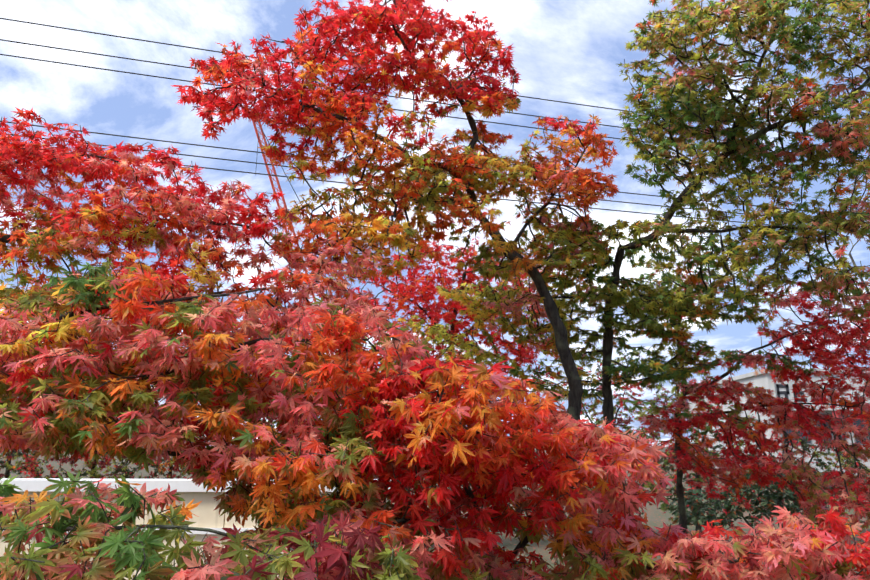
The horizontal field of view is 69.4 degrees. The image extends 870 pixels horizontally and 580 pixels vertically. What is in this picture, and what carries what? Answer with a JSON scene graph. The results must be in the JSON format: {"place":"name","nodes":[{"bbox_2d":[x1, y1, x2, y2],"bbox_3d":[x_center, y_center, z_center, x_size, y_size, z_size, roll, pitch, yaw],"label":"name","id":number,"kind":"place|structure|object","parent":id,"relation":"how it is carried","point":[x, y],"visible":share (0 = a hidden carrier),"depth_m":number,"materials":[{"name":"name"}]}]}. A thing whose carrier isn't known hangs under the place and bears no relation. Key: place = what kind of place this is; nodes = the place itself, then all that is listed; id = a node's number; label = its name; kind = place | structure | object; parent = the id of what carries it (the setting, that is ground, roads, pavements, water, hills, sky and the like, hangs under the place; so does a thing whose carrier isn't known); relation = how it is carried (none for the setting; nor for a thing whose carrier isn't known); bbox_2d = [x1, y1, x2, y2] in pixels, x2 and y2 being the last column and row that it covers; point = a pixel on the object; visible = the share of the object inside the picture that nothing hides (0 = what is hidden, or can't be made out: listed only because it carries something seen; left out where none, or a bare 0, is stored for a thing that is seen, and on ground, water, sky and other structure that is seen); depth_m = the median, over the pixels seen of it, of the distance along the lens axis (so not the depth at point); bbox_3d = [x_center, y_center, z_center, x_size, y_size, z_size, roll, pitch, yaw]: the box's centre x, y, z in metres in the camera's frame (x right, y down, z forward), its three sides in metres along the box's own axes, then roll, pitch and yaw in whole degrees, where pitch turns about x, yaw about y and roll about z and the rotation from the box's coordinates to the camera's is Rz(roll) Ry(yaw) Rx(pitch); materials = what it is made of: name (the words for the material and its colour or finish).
{"place":"outdoors","nodes":[
{"label":"outdoors","id":0,"kind":"place"},
{"bbox_2d":[0,18,866,230],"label":"power lines","id":1,"kind":"object","parent":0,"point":[321,99],"visible":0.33,"depth_m":10.62,"materials":[{"name":"black metal"}]},
{"bbox_2d":[0,447,869,579],"bbox_3d":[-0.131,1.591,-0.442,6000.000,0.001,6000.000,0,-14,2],"label":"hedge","id":2,"kind":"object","parent":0,"point":[658,517],"depth_m":16.44,"materials":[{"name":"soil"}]},
{"bbox_2d":[0,107,384,437],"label":"maple tree","id":3,"kind":"object","parent":2,"relation":"on","point":[67,229],"visible":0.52,"depth_m":3.35,"materials":[{"name":"red plant"}]},
{"bbox_2d":[0,478,397,579],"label":"garden wall","id":4,"kind":"structure","parent":2,"relation":"on","point":[204,511],"depth_m":6.59,"materials":[{"name":"paint"}]},
{"bbox_2d":[0,471,431,579],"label":"maple foliage","id":5,"kind":"object","parent":2,"relation":"on","point":[91,526],"visible":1,"depth_m":1.18,"materials":[{"name":"green plant"}]},
{"bbox_2d":[0,251,434,547],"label":"maple tree","id":6,"kind":"object","parent":2,"relation":"on","point":[66,390],"visible":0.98,"depth_m":1.88,"materials":[{"name":"red plant"}]},
{"bbox_2d":[250,110,411,449],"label":"crane","id":7,"kind":"object","parent":2,"relation":"on","point":[273,169],"visible":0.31,"depth_m":130.63,"materials":[{"name":"paint"}]},
{"bbox_2d":[171,0,618,573],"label":"maple tree","id":8,"kind":"object","parent":2,"relation":"on","point":[425,188],"visible":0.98,"depth_m":4.27,"materials":[{"name":"red plant"}]},
{"bbox_2d":[0,338,869,545],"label":"hedge shrubs","id":9,"kind":"object","parent":2,"relation":"on","point":[34,470],"visible":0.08,"depth_m":10.95,"materials":[{"name":"green plant"}]},
{"bbox_2d":[344,237,560,559],"bbox_3d":[0.165,1.267,6.193,2.252,3.843,1.684,0,-14,2],"label":"maple tree","id":10,"kind":"object","parent":2,"relation":"on","point":[403,296],"visible":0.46,"depth_m":6.26,"materials":[{"name":"red plant"}]},
{"bbox_2d":[286,351,869,579],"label":"maple tree","id":11,"kind":"object","parent":2,"relation":"on","point":[826,549],"visible":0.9,"depth_m":1.90,"materials":[{"name":"red plant"}]},
{"bbox_2d":[393,0,869,561],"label":"maple tree","id":12,"kind":"object","parent":2,"relation":"on","point":[709,120],"visible":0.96,"depth_m":4.62,"materials":[{"name":"green plant"}]},
{"bbox_2d":[636,263,869,536],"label":"maple tree","id":13,"kind":"object","parent":2,"relation":"on","point":[764,467],"visible":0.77,"depth_m":5.04,"materials":[{"name":"red plant"}]},
{"bbox_2d":[665,461,840,542],"bbox_3d":[3.953,2.865,7.723,2.214,1.484,1.146,0,-14,2],"label":"evergreen shrub","id":14,"kind":"object","parent":2,"relation":"on","point":[694,516],"visible":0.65,"depth_m":7.67,"materials":[{"name":"green plant"}]},
{"bbox_2d":[688,354,869,474],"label":"shop building","id":15,"kind":"structure","parent":2,"relation":"on","point":[765,380],"depth_m":38.92,"materials":[{"name":"paint"}]},
{"bbox_2d":[0,0,869,446],"label":"sky","id":16,"kind":"structure","parent":0,"point":[569,51],"materials":[{"name":"blue"}]},
{"bbox_2d":[761,238,869,350],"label":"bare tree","id":17,"kind":"object","parent":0,"point":[852,260],"visible":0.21,"depth_m":6.78,"materials":[{"name":"wood"}]}
]}

